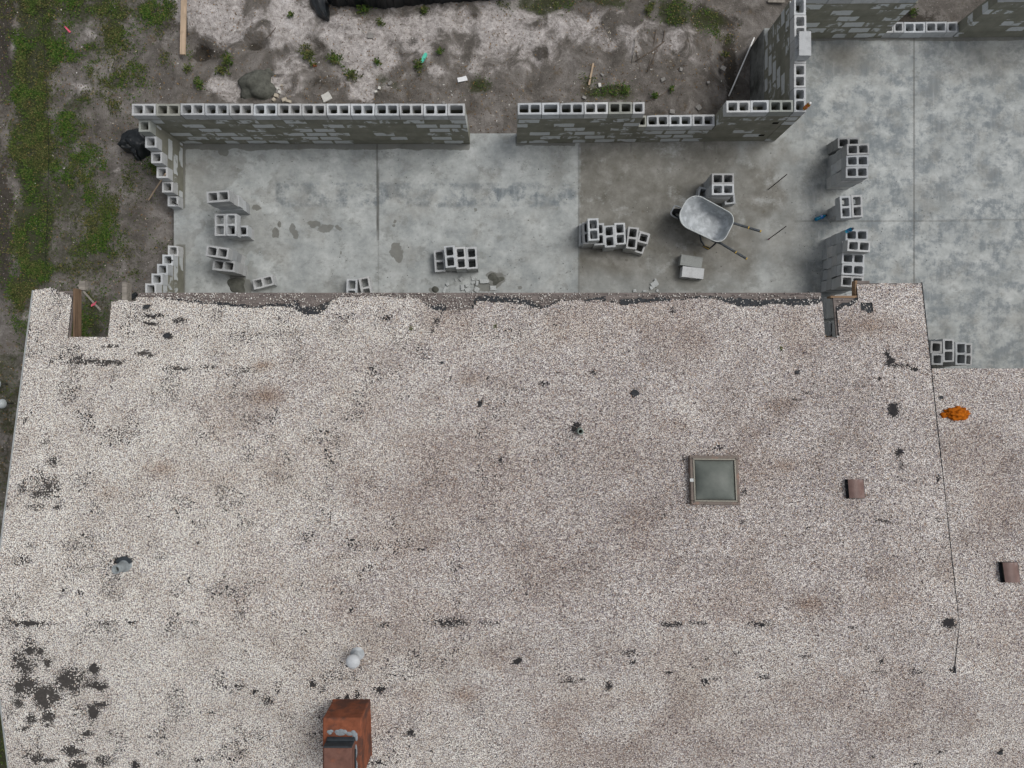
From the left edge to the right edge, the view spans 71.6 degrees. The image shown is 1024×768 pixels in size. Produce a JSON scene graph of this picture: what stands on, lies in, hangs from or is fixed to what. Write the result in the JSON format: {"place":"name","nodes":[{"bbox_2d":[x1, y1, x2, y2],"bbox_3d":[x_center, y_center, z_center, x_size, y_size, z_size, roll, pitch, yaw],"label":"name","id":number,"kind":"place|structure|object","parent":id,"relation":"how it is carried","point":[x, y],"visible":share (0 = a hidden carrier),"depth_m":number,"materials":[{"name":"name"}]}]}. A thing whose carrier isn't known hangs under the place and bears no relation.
{"place":"outdoors","nodes":[
{"label":"outdoors","id":0,"kind":"place"},
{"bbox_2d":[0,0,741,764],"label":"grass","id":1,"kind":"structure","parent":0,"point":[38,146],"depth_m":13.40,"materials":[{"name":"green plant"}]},
{"bbox_2d":[0,0,985,767],"bbox_3d":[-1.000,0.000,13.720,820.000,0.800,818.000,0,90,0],"label":"ground","id":2,"kind":"structure","parent":0,"point":[462,38],"depth_m":13.43,"materials":[{"name":"soil"}]},
{"bbox_2d":[0,399,13,407],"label":"path light","id":3,"kind":"object","parent":2,"relation":"on","point":[3,403],"visible":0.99,"depth_m":13.11,"materials":[{"name":"white glass"}]},
{"bbox_2d":[42,15,48,287],"bbox_3d":[-8.771,-4.609,13.379,0.123,0.071,5.896,-1,90,0],"label":"cable","id":4,"kind":"object","parent":2,"relation":"on","point":[48,151],"visible":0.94,"depth_m":13.38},
{"bbox_2d":[77,285,100,310],"bbox_3d":[-7.987,-1.622,13.385,0.127,0.044,0.648,-43,89,0],"label":"wooden stake","id":5,"kind":"object","parent":2,"relation":"on","point":[91,300],"visible":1,"depth_m":13.39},
{"bbox_2d":[117,128,150,160],"bbox_3d":[-7.026,-4.534,13.251,0.570,0.395,0.652,0,90,0],"label":"trash bag","id":6,"kind":"object","parent":2,"relation":"on","point":[131,141],"visible":0.88,"depth_m":13.16,"materials":[{"name":"black plastic"}]},
{"bbox_2d":[180,0,186,54],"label":"timber plank","id":7,"kind":"object","parent":2,"relation":"on","point":[183,19],"visible":1,"depth_m":13.21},
{"bbox_2d":[193,76,205,90],"bbox_3d":[-5.892,-5.668,13.354,0.240,0.146,0.320,0,90,0],"label":"weed","id":8,"kind":"object","parent":2,"relation":"on","point":[198,82],"visible":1,"depth_m":13.34,"materials":[{"name":"green plant"}]},
{"bbox_2d":[214,64,231,75],"bbox_3d":[-5.452,-5.915,13.358,0.333,0.125,0.240,0,90,0],"label":"weed","id":9,"kind":"object","parent":2,"relation":"on","point":[220,69],"visible":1,"depth_m":13.36,"materials":[{"name":"green plant"}]},
{"bbox_2d":[220,50,233,66],"bbox_3d":[-5.369,-6.130,13.349,0.264,0.118,0.323,-19,90,0],"label":"weed","id":10,"kind":"object","parent":2,"relation":"on","point":[226,60],"visible":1,"depth_m":13.34,"materials":[{"name":"green plant"}]},
{"bbox_2d":[238,70,275,99],"bbox_3d":[-4.803,-5.647,13.328,0.738,0.224,0.605,0,90,0],"label":"mortar heap","id":11,"kind":"object","parent":2,"relation":"on","point":[257,84],"visible":1,"depth_m":13.30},
{"bbox_2d":[298,42,316,65],"bbox_3d":[-3.837,-6.197,13.355,0.456,0.136,0.340,43,90,0],"label":"weed","id":12,"kind":"object","parent":2,"relation":"on","point":[306,53],"visible":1,"depth_m":13.35,"materials":[{"name":"green plant"}]},
{"bbox_2d":[310,0,329,21],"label":"plastic film","id":13,"kind":"object","parent":2,"relation":"on","point":[320,8],"visible":1,"depth_m":13.29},
{"bbox_2d":[321,92,331,102],"bbox_3d":[-3.509,-5.422,13.409,0.189,0.021,0.159,-28,90,0],"label":"tile","id":14,"kind":"object","parent":2,"relation":"on","point":[326,96],"visible":1,"depth_m":13.40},
{"bbox_2d":[323,49,344,66],"bbox_3d":[-3.360,-6.143,13.378,0.430,0.134,0.331,0,90,0],"label":"weed","id":15,"kind":"object","parent":2,"relation":"on","point":[335,57],"visible":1,"depth_m":13.37,"materials":[{"name":"green plant"}]},
{"bbox_2d":[342,68,363,83],"bbox_3d":[-3.029,-5.834,13.369,0.410,0.133,0.266,28,90,0],"label":"weed","id":16,"kind":"object","parent":2,"relation":"on","point":[352,75],"visible":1,"depth_m":13.35,"materials":[{"name":"green plant"}]},
{"bbox_2d":[356,4,376,15],"bbox_3d":[-2.765,-7.070,13.335,0.370,0.118,0.275,-39,90,0],"label":"weed","id":17,"kind":"object","parent":2,"relation":"on","point":[363,9],"visible":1,"depth_m":13.33,"materials":[{"name":"green plant"}]},
{"bbox_2d":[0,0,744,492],"bbox_3d":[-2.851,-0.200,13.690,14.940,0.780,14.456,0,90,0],"label":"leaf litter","id":18,"kind":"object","parent":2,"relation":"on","point":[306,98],"visible":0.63,"depth_m":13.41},
{"bbox_2d":[327,0,499,9],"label":"silt fence","id":19,"kind":"object","parent":2,"relation":"on","point":[385,4],"visible":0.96,"depth_m":13.32,"materials":[{"name":"fabric"}]},
{"bbox_2d":[413,58,423,75],"bbox_3d":[-1.751,-5.973,13.344,0.240,0.121,0.325,0,90,0],"label":"weed","id":20,"kind":"object","parent":2,"relation":"on","point":[418,65],"visible":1,"depth_m":13.33,"materials":[{"name":"green plant"}]},
{"bbox_2d":[174,28,1023,367],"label":"concrete slab","id":21,"kind":"structure","parent":2,"relation":"on","point":[940,120],"depth_m":13.29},
{"bbox_2d":[139,120,182,208],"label":"block wall","id":22,"kind":"structure","parent":21,"relation":"on","point":[164,147],"depth_m":12.75,"materials":[{"name":"grey concrete"}]},
{"bbox_2d":[145,246,183,292],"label":"block wall","id":23,"kind":"structure","parent":21,"relation":"on","point":[168,277],"depth_m":12.88,"materials":[{"name":"grey concrete"}]},
{"bbox_2d":[212,249,237,261],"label":"concrete block","id":24,"kind":"object","parent":21,"relation":"on","point":[235,253],"depth_m":12.78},
{"bbox_2d":[206,245,233,260],"bbox_3d":[-5.191,-2.325,12.602,0.401,0.198,0.197,8,90,0],"label":"concrete block","id":25,"kind":"object","parent":24,"relation":"on","point":[219,252],"depth_m":12.53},
{"bbox_2d":[222,265,247,276],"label":"concrete block","id":26,"kind":"object","parent":21,"relation":"on","point":[245,270],"depth_m":13.19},
{"bbox_2d":[217,263,243,274],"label":"concrete block","id":27,"kind":"object","parent":26,"relation":"on","point":[241,267],"depth_m":12.99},
{"bbox_2d":[212,259,239,273],"bbox_3d":[-5.156,-2.120,12.799,0.400,0.198,0.198,6,90,0],"label":"concrete block","id":28,"kind":"object","parent":27,"relation":"on","point":[216,262],"depth_m":12.72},
{"bbox_2d":[227,278,244,292],"bbox_3d":[-5.134,-1.865,13.284,0.422,0.032,0.389,0,90,0],"label":"mortar heap","id":29,"kind":"object","parent":21,"relation":"on","point":[236,285],"visible":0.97,"depth_m":13.28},
{"bbox_2d":[231,202,249,214],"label":"concrete block","id":30,"kind":"object","parent":21,"relation":"on","point":[247,209],"depth_m":13.19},
{"bbox_2d":[221,200,246,213],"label":"concrete block","id":31,"kind":"object","parent":30,"relation":"on","point":[235,210],"depth_m":12.99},
{"bbox_2d":[218,195,242,210],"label":"concrete block","id":32,"kind":"object","parent":31,"relation":"on","point":[240,202],"depth_m":12.79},
{"bbox_2d":[212,194,237,207],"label":"concrete block","id":33,"kind":"object","parent":32,"relation":"on","point":[235,204],"depth_m":12.59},
{"bbox_2d":[206,190,233,204],"bbox_3d":[-5.095,-3.253,12.405,0.400,0.198,0.198,-4,90,0],"label":"concrete block","id":34,"kind":"object","parent":33,"relation":"on","point":[220,200],"depth_m":12.34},
{"bbox_2d":[229,229,253,240],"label":"concrete block","id":35,"kind":"object","parent":21,"relation":"on","point":[244,239],"depth_m":13.20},
{"bbox_2d":[230,225,251,238],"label":"concrete block","id":36,"kind":"object","parent":35,"relation":"on","point":[248,234],"depth_m":12.97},
{"bbox_2d":[215,214,228,237],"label":"concrete block","id":37,"kind":"object","parent":36,"relation":"on","point":[218,225],"depth_m":12.71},
{"bbox_2d":[226,214,240,237],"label":"concrete block","id":38,"kind":"object","parent":36,"relation":"on","point":[236,225],"depth_m":12.75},
{"bbox_2d":[253,277,267,290],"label":"concrete block","id":39,"kind":"object","parent":21,"relation":"on","point":[256,285],"depth_m":13.10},
{"bbox_2d":[263,275,277,287],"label":"concrete block","id":40,"kind":"object","parent":21,"relation":"on","point":[272,278],"depth_m":13.13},
{"bbox_2d":[132,103,469,143],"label":"block wall","id":41,"kind":"structure","parent":21,"relation":"on","point":[192,123],"depth_m":12.25,"materials":[{"name":"grey concrete"}]},
{"bbox_2d":[346,279,358,292],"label":"concrete block","id":42,"kind":"object","parent":21,"relation":"on","point":[349,289],"depth_m":13.10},
{"bbox_2d":[358,276,373,292],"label":"concrete block","id":43,"kind":"object","parent":21,"relation":"on","point":[363,288],"depth_m":13.10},
{"bbox_2d":[434,250,445,273],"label":"concrete block","id":44,"kind":"object","parent":21,"relation":"on","point":[436,261],"depth_m":13.10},
{"bbox_2d":[446,249,456,271],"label":"concrete block","id":45,"kind":"object","parent":21,"relation":"on","point":[450,260],"depth_m":13.17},
{"bbox_2d":[444,245,455,269],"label":"concrete block","id":46,"kind":"object","parent":45,"relation":"on","point":[447,258],"depth_m":12.90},
{"bbox_2d":[457,250,467,272],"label":"concrete block","id":47,"kind":"object","parent":21,"relation":"on","point":[462,271],"depth_m":13.18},
{"bbox_2d":[455,247,466,270],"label":"concrete block","id":48,"kind":"object","parent":47,"relation":"on","point":[457,249],"depth_m":12.90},
{"bbox_2d":[468,250,478,272],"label":"concrete block","id":49,"kind":"object","parent":21,"relation":"on","point":[473,251],"depth_m":13.19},
{"bbox_2d":[466,247,477,270],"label":"concrete block","id":50,"kind":"object","parent":49,"relation":"on","point":[468,258],"depth_m":12.90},
{"bbox_2d":[488,273,503,284],"bbox_3d":[-0.287,-1.943,13.287,0.324,0.026,0.275,0,90,0],"label":"mortar heap","id":51,"kind":"object","parent":21,"relation":"on","point":[494,278],"visible":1,"depth_m":13.28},
{"bbox_2d":[0,280,1023,767],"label":"house","id":52,"kind":"structure","parent":21,"relation":"on","point":[346,726],"depth_m":10.09,"materials":[{"name":"gravel"}]},
{"bbox_2d":[0,287,1023,767],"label":"loose gravel","id":53,"kind":"structure","parent":52,"relation":"on","point":[212,297],"depth_m":10.11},
{"bbox_2d":[940,406,970,420],"bbox_3d":[6.662,0.441,10.638,0.448,0.139,0.227,0,90,0],"label":"foam lump","id":54,"kind":"object","parent":52,"relation":"on","point":[957,413],"visible":1,"depth_m":10.62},
{"bbox_2d":[208,149,954,291],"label":"mortar crumbs","id":55,"kind":"object","parent":21,"relation":"on","point":[566,199],"visible":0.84,"depth_m":13.29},
{"bbox_2d":[581,226,591,247],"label":"concrete block","id":56,"kind":"object","parent":21,"relation":"on","point":[582,246],"depth_m":13.14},
{"bbox_2d":[581,222,593,245],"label":"concrete block","id":57,"kind":"object","parent":56,"relation":"on","point":[584,233],"depth_m":12.90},
{"bbox_2d":[592,227,602,248],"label":"concrete block","id":58,"kind":"object","parent":21,"relation":"on","point":[600,238],"depth_m":13.21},
{"bbox_2d":[593,223,604,246],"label":"concrete block","id":59,"kind":"object","parent":58,"relation":"on","point":[601,235],"depth_m":12.90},
{"bbox_2d":[602,229,613,251],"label":"concrete block","id":60,"kind":"object","parent":21,"relation":"on","point":[608,240],"depth_m":13.18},
{"bbox_2d":[603,225,615,249],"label":"concrete block","id":61,"kind":"object","parent":60,"relation":"on","point":[612,237],"depth_m":12.90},
{"bbox_2d":[614,227,623,249],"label":"concrete block","id":62,"kind":"object","parent":21,"relation":"on","point":[620,229],"depth_m":13.19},
{"bbox_2d":[613,223,625,246],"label":"concrete block","id":63,"kind":"object","parent":62,"relation":"on","point":[623,233],"depth_m":12.90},
{"bbox_2d":[622,229,634,252],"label":"concrete block","id":64,"kind":"object","parent":21,"relation":"on","point":[631,242],"depth_m":13.18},
{"bbox_2d":[624,227,638,250],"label":"concrete block","id":65,"kind":"object","parent":64,"relation":"on","point":[633,239],"depth_m":12.90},
{"bbox_2d":[633,231,648,255],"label":"concrete block","id":66,"kind":"object","parent":21,"relation":"on","point":[636,252],"depth_m":13.12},
{"bbox_2d":[637,231,649,246],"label":"concrete block","id":67,"kind":"object","parent":66,"relation":"on","point":[646,235],"depth_m":12.90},
{"bbox_2d":[517,100,792,143],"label":"block wall","id":68,"kind":"structure","parent":21,"relation":"on","point":[617,122],"depth_m":12.47,"materials":[{"name":"grey concrete"}]},
{"bbox_2d":[678,254,702,267],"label":"concrete block","id":69,"kind":"object","parent":21,"relation":"on","point":[689,261],"depth_m":13.10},
{"bbox_2d":[679,266,703,280],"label":"concrete block","id":70,"kind":"object","parent":21,"relation":"on","point":[692,273],"depth_m":13.10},
{"bbox_2d":[695,186,705,197],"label":"concrete block","id":71,"kind":"object","parent":21,"relation":"on","point":[700,189],"depth_m":13.11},
{"bbox_2d":[670,196,761,259],"bbox_3d":[3.649,-2.853,12.969,1.592,0.643,0.632,27,90,0],"label":"wheelbarrow","id":72,"kind":"object","parent":21,"relation":"on","point":[707,219],"visible":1,"depth_m":12.85,"materials":[{"name":"metal"}]},
{"bbox_2d":[705,188,729,200],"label":"concrete block","id":73,"kind":"object","parent":21,"relation":"on","point":[715,199],"depth_m":12.98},
{"bbox_2d":[709,184,733,197],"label":"concrete block","id":74,"kind":"object","parent":73,"relation":"on","point":[721,188],"depth_m":12.74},
{"bbox_2d":[706,177,728,188],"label":"concrete block","id":75,"kind":"object","parent":21,"relation":"on","point":[715,180],"depth_m":13.00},
{"bbox_2d":[709,173,733,185],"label":"concrete block","id":76,"kind":"object","parent":75,"relation":"on","point":[721,176],"depth_m":12.70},
{"bbox_2d":[722,193,735,206],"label":"concrete block","id":77,"kind":"object","parent":21,"relation":"on","point":[731,203],"depth_m":13.12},
{"bbox_2d":[764,0,805,140],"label":"block wall","id":78,"kind":"structure","parent":21,"relation":"on","point":[784,75],"depth_m":12.26,"materials":[{"name":"grey concrete"}]},
{"bbox_2d":[795,31,810,60],"bbox_3d":[4.821,-5.600,11.770,0.198,0.197,0.401,0,90,0],"label":"concrete block","id":79,"kind":"object","parent":78,"relation":"on","point":[802,45],"depth_m":11.67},
{"bbox_2d":[828,208,835,219],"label":"concrete block","id":80,"kind":"object","parent":21,"relation":"on","point":[830,214],"depth_m":13.20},
{"bbox_2d":[832,204,855,217],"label":"concrete block","id":81,"kind":"object","parent":80,"relation":"on","point":[833,212],"depth_m":12.99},
{"bbox_2d":[835,196,851,220],"bbox_3d":[5.971,-3.166,12.799,0.197,0.198,0.397,-3,90,0],"label":"concrete block","id":82,"kind":"object","parent":81,"relation":"on","point":[840,208],"depth_m":12.74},
{"bbox_2d":[848,195,862,219],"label":"concrete block","id":83,"kind":"object","parent":81,"relation":"on","point":[858,207],"depth_m":12.71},
{"bbox_2d":[826,176,850,188],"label":"concrete block","id":84,"kind":"object","parent":21,"relation":"on","point":[828,183],"depth_m":13.21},
{"bbox_2d":[831,173,856,186],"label":"concrete block","id":85,"kind":"object","parent":84,"relation":"on","point":[833,180],"depth_m":13.00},
{"bbox_2d":[836,171,863,184],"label":"concrete block","id":86,"kind":"object","parent":85,"relation":"on","point":[838,179],"depth_m":12.78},
{"bbox_2d":[841,166,867,180],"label":"concrete block","id":87,"kind":"object","parent":86,"relation":"on","point":[854,171],"depth_m":12.55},
{"bbox_2d":[806,0,1023,38],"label":"block wall","id":88,"kind":"structure","parent":21,"relation":"on","point":[874,18],"depth_m":12.71,"materials":[{"name":"grey concrete"}]},
{"bbox_2d":[929,341,941,352],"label":"concrete block","id":89,"kind":"object","parent":21,"relation":"on","point":[937,346],"depth_m":12.11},
{"bbox_2d":[930,353,942,364],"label":"concrete block","id":90,"kind":"object","parent":21,"relation":"on","point":[937,359],"depth_m":12.12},
{"bbox_2d":[936,339,953,362],"bbox_3d":[7.449,-0.570,12.208,0.197,0.198,0.401,0,90,0],"label":"concrete block","id":91,"kind":"object","parent":21,"relation":"on","point":[948,349],"depth_m":12.12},
{"bbox_2d":[949,342,966,365],"bbox_3d":[7.784,-0.526,12.405,0.197,0.198,0.401,0,90,0],"label":"concrete block","id":92,"kind":"object","parent":21,"relation":"on","point":[961,353],"depth_m":12.33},
{"bbox_2d":[960,343,971,365],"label":"concrete block","id":93,"kind":"object","parent":21,"relation":"on","point":[969,355],"depth_m":12.51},
{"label":"concrete block","id":94,"kind":"object","parent":21,"relation":"on","visible":0},
{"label":"concrete block","id":95,"kind":"object","parent":94,"relation":"on","visible":0},
{"bbox_2d":[586,218,598,242],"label":"concrete block","id":96,"kind":"object","parent":95,"relation":"on","point":[594,230],"depth_m":12.70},
{"bbox_2d":[621,84,629,96],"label":"weed","id":97,"kind":"object","parent":2,"relation":"on","point":[626,89],"visible":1,"depth_m":13.36,"materials":[{"name":"green plant"}]},
{"bbox_2d":[749,29,763,100],"bbox_3d":[4.815,-5.600,13.750,0.215,0.910,2.100,0,90,0],"label":"foundation","id":98,"kind":"object","parent":2,"relation":"on","point":[756,83],"visible":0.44,"depth_m":13.61,"materials":[{"name":"concrete"}]},
{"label":"slab edge","id":99,"kind":"structure","parent":2,"relation":"on","visible":0},
{"bbox_2d":[728,37,754,95],"bbox_3d":[4.506,-6.226,13.932,0.028,0.140,1.310,24,90,0],"label":"pipe","id":100,"kind":"object","parent":99,"relation":"on","point":[741,66],"visible":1,"depth_m":13.92,"materials":[{"name":"white plastic"}]},
{"bbox_2d":[821,297,832,319],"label":"concrete block","id":101,"kind":"structure","parent":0,"point":[824,307],"depth_m":13.13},
{"bbox_2d":[824,322,831,335],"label":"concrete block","id":102,"kind":"structure","parent":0,"point":[827,326],"depth_m":12.93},
{"bbox_2d":[827,257,831,268],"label":"concrete block","id":103,"kind":"object","parent":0,"point":[829,263],"depth_m":12.98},
{"bbox_2d":[832,255,857,266],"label":"concrete block","id":104,"kind":"object","parent":103,"relation":"on","point":[834,260],"depth_m":12.76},
{"bbox_2d":[837,253,864,264],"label":"concrete block","id":105,"kind":"object","parent":104,"relation":"on","point":[849,256],"depth_m":12.53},
{"bbox_2d":[826,297,833,318],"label":"concrete block","id":106,"kind":"structure","parent":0,"point":[827,308],"depth_m":13.01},
{"bbox_2d":[821,281,845,293],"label":"concrete block","id":107,"kind":"object","parent":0,"point":[823,286],"depth_m":13.16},
{"bbox_2d":[831,163,837,175],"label":"concrete block","id":108,"kind":"object","parent":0,"point":[833,169],"depth_m":12.98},
{"bbox_2d":[836,159,861,171],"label":"concrete block","id":109,"kind":"object","parent":108,"relation":"on","point":[838,165],"depth_m":12.77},
{"bbox_2d":[841,155,868,169],"bbox_3d":[6.088,-3.931,12.602,0.400,0.198,0.198,-1,90,0],"label":"concrete block","id":110,"kind":"object","parent":109,"relation":"on","point":[855,159],"depth_m":12.53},
{"bbox_2d":[826,278,847,291],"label":"concrete block","id":111,"kind":"object","parent":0,"point":[828,284],"depth_m":13.00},
{"bbox_2d":[831,278,854,290],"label":"concrete block","id":112,"kind":"object","parent":111,"relation":"on","point":[833,286],"depth_m":12.79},
{"bbox_2d":[836,275,863,288],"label":"concrete block","id":113,"kind":"object","parent":112,"relation":"on","point":[839,281],"depth_m":12.54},
{"bbox_2d":[830,295,845,317],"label":"concrete block","id":114,"kind":"object","parent":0,"point":[831,310],"depth_m":12.84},
{"bbox_2d":[828,141,852,154],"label":"concrete block","id":115,"kind":"object","parent":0,"point":[830,148],"depth_m":13.18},
{"bbox_2d":[833,137,859,151],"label":"concrete block","id":116,"kind":"object","parent":115,"relation":"on","point":[844,141],"depth_m":12.94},
{"bbox_2d":[831,265,856,277],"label":"concrete block","id":117,"kind":"object","parent":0,"point":[833,271],"depth_m":12.76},
{"bbox_2d":[837,264,864,276],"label":"concrete block","id":118,"kind":"object","parent":117,"relation":"on","point":[850,269],"depth_m":12.53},
{"bbox_2d":[836,232,860,244],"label":"concrete block","id":119,"kind":"object","parent":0,"point":[838,236],"depth_m":12.80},
{"bbox_2d":[840,229,867,241],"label":"concrete block","id":120,"kind":"object","parent":119,"relation":"on","point":[856,232],"depth_m":12.54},
{"bbox_2d":[836,149,861,161],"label":"concrete block","id":121,"kind":"object","parent":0,"point":[838,154],"depth_m":12.77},
{"bbox_2d":[841,143,868,157],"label":"concrete block","id":122,"kind":"object","parent":121,"relation":"on","point":[854,148],"depth_m":12.53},
{"bbox_2d":[836,242,862,254],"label":"concrete block","id":123,"kind":"object","parent":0,"point":[839,248],"depth_m":12.56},
{"bbox_2d":[842,240,870,253],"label":"concrete block","id":124,"kind":"object","parent":123,"relation":"on","point":[856,244],"depth_m":12.35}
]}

